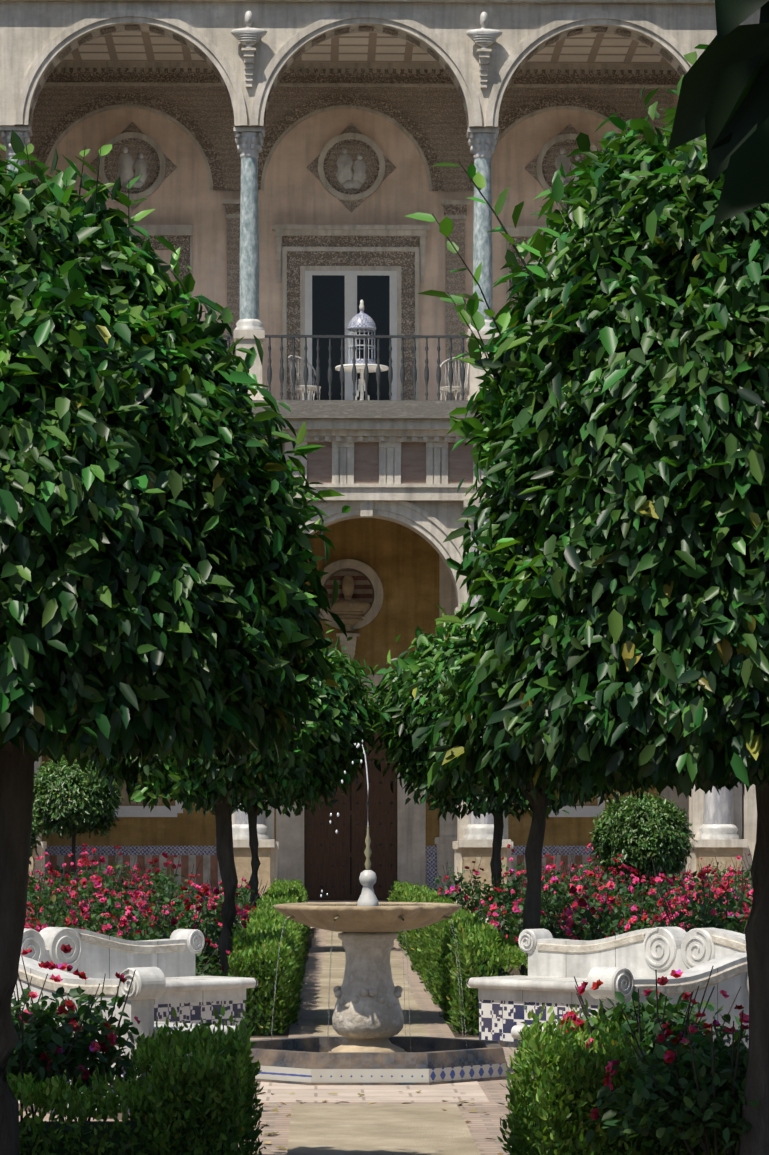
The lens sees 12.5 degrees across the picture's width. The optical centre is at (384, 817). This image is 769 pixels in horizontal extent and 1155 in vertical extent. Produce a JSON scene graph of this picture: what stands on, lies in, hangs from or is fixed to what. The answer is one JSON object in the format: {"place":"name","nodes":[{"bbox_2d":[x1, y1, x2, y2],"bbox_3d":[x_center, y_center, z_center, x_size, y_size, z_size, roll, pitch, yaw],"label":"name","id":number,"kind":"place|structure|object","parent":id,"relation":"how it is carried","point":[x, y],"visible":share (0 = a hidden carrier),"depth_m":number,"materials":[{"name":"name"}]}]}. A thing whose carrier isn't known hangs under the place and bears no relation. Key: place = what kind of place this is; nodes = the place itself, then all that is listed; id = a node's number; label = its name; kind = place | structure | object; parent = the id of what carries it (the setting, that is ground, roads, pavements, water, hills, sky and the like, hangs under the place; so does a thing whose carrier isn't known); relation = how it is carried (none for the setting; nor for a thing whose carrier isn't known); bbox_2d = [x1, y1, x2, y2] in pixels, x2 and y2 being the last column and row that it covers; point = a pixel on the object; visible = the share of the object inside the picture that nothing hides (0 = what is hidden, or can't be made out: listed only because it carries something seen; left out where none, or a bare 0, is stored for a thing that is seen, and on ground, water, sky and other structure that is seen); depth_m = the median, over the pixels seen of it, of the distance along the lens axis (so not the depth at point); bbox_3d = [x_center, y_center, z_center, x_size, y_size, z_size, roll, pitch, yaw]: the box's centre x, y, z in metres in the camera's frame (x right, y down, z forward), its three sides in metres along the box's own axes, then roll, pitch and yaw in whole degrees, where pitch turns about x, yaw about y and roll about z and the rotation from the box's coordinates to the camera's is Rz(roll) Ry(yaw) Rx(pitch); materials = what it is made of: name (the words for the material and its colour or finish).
{"place":"outdoors","nodes":[
{"label":"outdoors","id":0,"kind":"place"},
{"bbox_2d":[19,926,520,1154],"bbox_3d":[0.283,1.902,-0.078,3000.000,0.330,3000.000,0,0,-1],"label":"ground and paths","id":1,"kind":"structure","parent":0,"point":[388,1122],"depth_m":21.49,"materials":[{"name":"stone"}]},
{"bbox_2d":[0,736,33,1154],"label":"tree trunk","id":2,"kind":"object","parent":1,"relation":"on","point":[16,783],"visible":0.35,"depth_m":15.41,"materials":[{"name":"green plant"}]},
{"bbox_2d":[0,130,350,770],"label":"tree foliage","id":3,"kind":"object","parent":2,"relation":"on","point":[159,598],"visible":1,"depth_m":14.55,"materials":[{"name":"green plant"}]},
{"bbox_2d":[3,144,154,254],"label":"tree leaves","id":4,"kind":"object","parent":3,"relation":"on","point":[58,180],"depth_m":15.25,"materials":[{"name":"green plant"}]},
{"bbox_2d":[23,974,47,1009],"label":"rose canes","id":5,"kind":"object","parent":1,"relation":"on","point":[41,990],"visible":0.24,"depth_m":19.25,"materials":[{"name":"green plant"}]},
{"bbox_2d":[29,809,43,864],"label":"tree foliage","id":6,"kind":"object","parent":1,"relation":"on","point":[34,842],"visible":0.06,"depth_m":44.78,"materials":[{"name":"green plant"}]},
{"bbox_2d":[71,825,75,876],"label":"tree trunk","id":7,"kind":"object","parent":1,"relation":"on","point":[73,850],"visible":0.25,"depth_m":49.82,"materials":[{"name":"brown wood"}]},
{"bbox_2d":[32,755,122,839],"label":"tree foliage","id":8,"kind":"object","parent":7,"relation":"on","point":[65,800],"visible":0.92,"depth_m":49.43,"materials":[{"name":"green plant"}]},
{"bbox_2d":[11,956,135,1120],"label":"rose canes","id":9,"kind":"object","parent":1,"relation":"on","point":[67,1056],"visible":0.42,"depth_m":17.80,"materials":[{"name":"green plant"}]},
{"bbox_2d":[6,944,142,1098],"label":"rose leaves","id":10,"kind":"object","parent":9,"relation":"on","point":[41,1027],"depth_m":17.73,"materials":[{"name":"green plant"}]},
{"bbox_2d":[11,956,234,1119],"bbox_3d":[-2.315,1.297,21.733,3.320,0.940,0.787,0,0,44],"label":"marble bench","id":11,"kind":"object","parent":1,"relation":"on","point":[148,985],"visible":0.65,"depth_m":20.54,"materials":[{"name":"stone"}]},
{"bbox_2d":[19,1121,231,1154],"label":"box hedge","id":12,"kind":"object","parent":1,"relation":"on","point":[84,1138],"depth_m":16.56,"materials":[{"name":"green plant"}]},
{"bbox_2d":[128,1005,266,1154],"bbox_3d":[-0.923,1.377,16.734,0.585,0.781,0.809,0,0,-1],"label":"box hedge leaves","id":13,"kind":"object","parent":12,"relation":"on","point":[169,1071],"depth_m":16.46,"materials":[{"name":"green plant"}]},
{"bbox_2d":[6,1054,249,1154],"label":"box hedge leaves","id":14,"kind":"object","parent":1,"relation":"on","point":[59,1097],"visible":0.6,"depth_m":16.52,"materials":[{"name":"green plant"}]},
{"bbox_2d":[24,855,245,975],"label":"rose canes","id":15,"kind":"object","parent":1,"relation":"on","point":[149,899],"visible":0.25,"depth_m":33.26,"materials":[{"name":"green plant"}]},
{"bbox_2d":[24,845,249,970],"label":"rose flowers","id":16,"kind":"object","parent":15,"relation":"on","point":[129,909],"visible":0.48,"depth_m":33.10,"materials":[{"name":"pink plant"}]},
{"bbox_2d":[20,927,257,1027],"bbox_3d":[-2.399,1.297,26.221,0.787,0.940,3.320,0,0,44],"label":"marble bench","id":17,"kind":"object","parent":1,"relation":"on","point":[188,995],"visible":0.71,"depth_m":26.81,"materials":[{"name":"stone"}]},
{"bbox_2d":[28,848,267,931],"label":"rose canes","id":18,"kind":"object","parent":1,"relation":"on","point":[136,883],"visible":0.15,"depth_m":48.47,"materials":[{"name":"green plant"}]},
{"bbox_2d":[28,859,260,919],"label":"rose leaves","id":19,"kind":"object","parent":18,"relation":"on","point":[245,892],"visible":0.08,"depth_m":48.42,"materials":[{"name":"green plant"}]},
{"bbox_2d":[29,843,259,921],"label":"flowers","id":20,"kind":"object","parent":18,"relation":"on","point":[80,862],"visible":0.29,"depth_m":49.12,"materials":[{"name":"pink plant"}]},
{"bbox_2d":[214,789,293,976],"bbox_3d":[-1.268,0.269,29.781,2.143,3.107,1.624,0,0,-1],"label":"tree trunk","id":21,"kind":"object","parent":1,"relation":"on","point":[224,845],"visible":0.23,"depth_m":29.87,"materials":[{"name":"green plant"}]},
{"bbox_2d":[79,624,389,811],"bbox_3d":[-1.378,-0.991,29.893,2.798,1.898,2.631,0,0,-1],"label":"tree foliage","id":22,"kind":"object","parent":21,"relation":"on","point":[340,728],"visible":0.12,"depth_m":29.18,"materials":[{"name":"green plant"}]},
{"bbox_2d":[247,792,265,907],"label":"tree trunk","id":23,"kind":"object","parent":1,"relation":"on","point":[253,813],"visible":0.17,"depth_m":45.86,"materials":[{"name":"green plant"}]},
{"bbox_2d":[164,786,343,817],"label":"tree foliage","id":24,"kind":"object","parent":23,"relation":"on","point":[260,801],"visible":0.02,"depth_m":45.53,"materials":[{"name":"green plant"}]},
{"bbox_2d":[238,959,278,1035],"bbox_3d":[-1.293,1.502,42.150,0.320,0.530,27.380,0,0,-1],"label":"box hedge","id":25,"kind":"object","parent":1,"relation":"on","point":[257,1028],"visible":0.07,"depth_m":28.46,"materials":[{"name":"green plant"}]},
{"bbox_2d":[227,878,311,1034],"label":"box hedge leaves","id":26,"kind":"object","parent":1,"relation":"on","point":[256,941],"visible":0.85,"depth_m":29.39,"materials":[{"name":"green plant"}]},
{"bbox_2d":[249,740,508,1084],"bbox_3d":[-0.113,0.616,24.019,1.894,2.303,1.894,0,0,-1],"label":"fountain","id":27,"kind":"object","parent":1,"relation":"on","point":[367,1047],"visible":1,"depth_m":23.74,"materials":[{"name":"stone"}]},
{"bbox_2d":[256,1090,502,1154],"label":"fallen leaves","id":28,"kind":"object","parent":1,"relation":"on","point":[275,1133],"visible":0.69,"depth_m":20.98,"materials":[{"name":"brown plant"}]},
{"bbox_2d":[0,0,759,923],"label":"building facade","id":29,"kind":"structure","parent":1,"relation":"on","point":[400,462],"depth_m":58.28,"materials":[{"name":"beige stone"}]},
{"bbox_2d":[0,126,498,400],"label":"columns","id":30,"kind":"structure","parent":29,"relation":"attached to","point":[250,140],"depth_m":58.48,"materials":[{"name":"white stone"}]},
{"bbox_2d":[217,335,467,400],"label":"balcony railing","id":31,"kind":"object","parent":29,"relation":"attached to","point":[366,374],"visible":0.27,"depth_m":58.40,"materials":[{"name":"metal"}]},
{"bbox_2d":[230,11,501,87],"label":"corbels","id":32,"kind":"object","parent":29,"relation":"attached to","point":[249,36],"visible":1,"depth_m":58.12,"materials":[{"name":"white stone"}]},
{"bbox_2d":[288,300,468,399],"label":"patio furniture","id":33,"kind":"object","parent":29,"relation":"on","point":[361,321],"visible":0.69,"depth_m":59.54,"materials":[{"name":"white paint"}]},
{"bbox_2d":[387,879,527,1034],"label":"box hedge leaves","id":34,"kind":"object","parent":1,"relation":"on","point":[509,952],"visible":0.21,"depth_m":30.28,"materials":[{"name":"green plant"}]},
{"bbox_2d":[420,646,549,975],"bbox_3d":[1.033,0.172,29.620,1.896,3.303,1.921,0,0,-1],"label":"tree trunk","id":35,"kind":"object","parent":1,"relation":"on","point":[532,902],"visible":0.21,"depth_m":29.89,"materials":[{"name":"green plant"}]},
{"bbox_2d":[364,603,649,808],"bbox_3d":[1.255,-0.951,29.947,2.842,1.747,2.728,0,0,-1],"label":"tree foliage","id":36,"kind":"object","parent":35,"relation":"attached to","point":[406,718],"visible":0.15,"depth_m":29.44,"materials":[{"name":"green plant"}]},
{"bbox_2d":[469,966,511,1034],"bbox_3d":[0.656,1.552,42.187,0.380,0.430,27.380,0,0,-1],"label":"box hedge","id":37,"kind":"object","parent":1,"relation":"on","point":[504,973],"visible":0.07,"depth_m":29.16,"materials":[{"name":"green plant"}]},
{"bbox_2d":[411,890,501,1032],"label":"box hedge leaves","id":38,"kind":"object","parent":37,"relation":"on","point":[470,929],"depth_m":30.14,"materials":[{"name":"green plant"}]},
{"bbox_2d":[490,806,503,919],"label":"tree trunk","id":39,"kind":"object","parent":1,"relation":"on","point":[495,863],"visible":0.27,"depth_m":45.86,"materials":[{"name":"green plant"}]},
{"bbox_2d":[395,763,577,821],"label":"tree foliage","id":40,"kind":"object","parent":39,"relation":"on","point":[478,806],"visible":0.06,"depth_m":45.38,"materials":[{"name":"green plant"}]},
{"bbox_2d":[497,999,643,1154],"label":"box hedge leaves","id":41,"kind":"object","parent":1,"relation":"on","point":[521,1119],"visible":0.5,"depth_m":17.32,"materials":[{"name":"green plant"}]},
{"bbox_2d":[428,850,752,935],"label":"rose canes","id":42,"kind":"object","parent":1,"relation":"on","point":[586,879],"visible":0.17,"depth_m":48.19,"materials":[{"name":"green plant"}]},
{"bbox_2d":[438,843,752,921],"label":"flowers","id":43,"kind":"object","parent":42,"relation":"on","point":[516,902],"visible":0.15,"depth_m":47.71,"materials":[{"name":"pink plant"}]},
{"bbox_2d":[466,927,745,1047],"bbox_3d":[2.088,1.297,26.305,3.320,0.940,0.787,0,0,44],"label":"marble bench","id":44,"kind":"object","parent":1,"relation":"on","point":[555,966],"visible":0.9,"depth_m":26.83,"materials":[{"name":"stone"}]},
{"bbox_2d":[476,854,751,970],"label":"rose canes","id":45,"kind":"object","parent":1,"relation":"on","point":[657,889],"visible":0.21,"depth_m":34.33,"materials":[{"name":"green plant"}]},
{"bbox_2d":[475,871,752,946],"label":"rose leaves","id":46,"kind":"object","parent":45,"relation":"on","point":[704,920],"visible":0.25,"depth_m":34.01,"materials":[{"name":"green plant"}]},
{"bbox_2d":[487,854,752,941],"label":"rose flowers","id":47,"kind":"object","parent":45,"relation":"attached to","point":[583,903],"visible":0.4,"depth_m":33.99,"materials":[{"name":"pink plant"}]},
{"bbox_2d":[511,952,748,1105],"bbox_3d":[2.172,1.297,21.817,0.787,0.940,3.320,0,0,44],"label":"marble bench","id":48,"kind":"object","parent":1,"relation":"on","point":[729,974],"visible":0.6,"depth_m":21.01,"materials":[{"name":"stone"}]},
{"bbox_2d":[532,1042,739,1154],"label":"box hedge leaves","id":49,"kind":"object","parent":1,"relation":"on","point":[673,1149],"visible":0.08,"depth_m":16.43,"materials":[{"name":"green plant"}]},
{"bbox_2d":[587,792,697,879],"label":"tree foliage","id":50,"kind":"object","parent":1,"relation":"on","point":[656,829],"visible":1,"depth_m":47.60,"materials":[{"name":"green plant"}]},
{"bbox_2d":[548,1115,738,1154],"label":"box hedge","id":51,"kind":"object","parent":1,"relation":"on","point":[685,1147],"depth_m":16.51,"materials":[{"name":"green plant"}]},
{"bbox_2d":[527,1013,655,1154],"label":"box hedge leaves","id":52,"kind":"object","parent":51,"relation":"on","point":[581,1067],"depth_m":16.40,"materials":[{"name":"green plant"}]},
{"bbox_2d":[574,966,740,1105],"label":"rose canes","id":53,"kind":"object","parent":1,"relation":"on","point":[638,1023],"visible":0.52,"depth_m":17.64,"materials":[{"name":"green plant"}]},
{"bbox_2d":[559,969,748,1089],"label":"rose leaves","id":54,"kind":"object","parent":53,"relation":"on","point":[648,1012],"depth_m":17.78,"materials":[{"name":"green plant"}]},
{"bbox_2d":[621,1006,743,1154],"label":"rose canes","id":55,"kind":"object","parent":1,"relation":"on","point":[706,1150],"visible":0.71,"depth_m":15.85,"materials":[{"name":"green plant"}]},
{"bbox_2d":[581,1023,758,1150],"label":"rose leaves","id":56,"kind":"object","parent":55,"relation":"on","point":[655,1105],"visible":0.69,"depth_m":15.81,"materials":[{"name":"green plant"}]},
{"bbox_2d":[590,1005,748,1119],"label":"flowers","id":57,"kind":"object","parent":56,"relation":"on","point":[669,1056],"visible":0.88,"depth_m":16.01,"materials":[{"name":"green plant"}]},
{"bbox_2d":[740,782,768,1154],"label":"tree trunk","id":58,"kind":"object","parent":1,"relation":"on","point":[755,1140],"visible":0.31,"depth_m":15.48,"materials":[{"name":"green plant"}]},
{"bbox_2d":[402,44,768,798],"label":"tree foliage","id":59,"kind":"object","parent":58,"relation":"on","point":[614,568],"visible":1,"depth_m":14.52,"materials":[{"name":"green plant"}]},
{"bbox_2d":[405,161,599,442],"bbox_3d":[0.513,-2.221,15.149,0.862,1.220,0.554,0,0,-1],"label":"tree branch","id":60,"kind":"object","parent":59,"relation":"on","point":[475,350],"depth_m":15.12,"materials":[{"name":"green plant"}]},
{"bbox_2d":[0,61,688,899],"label":"loggia back wall","id":61,"kind":"structure","parent":0,"point":[350,177],"depth_m":62.48,"materials":[{"name":"beige paint"}]},
{"bbox_3d":[0.605,-0.636,3.430,0.343,0.908,0.022,0,0,-1],"label":"branch twig","id":62,"kind":"object","parent":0,"visible":0},
{"bbox_2d":[668,0,768,224],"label":"leaves","id":63,"kind":"object","parent":62,"relation":"attached to","point":[723,103],"visible":1,"depth_m":3.42,"materials":[{"name":"green plant"}]}
]}

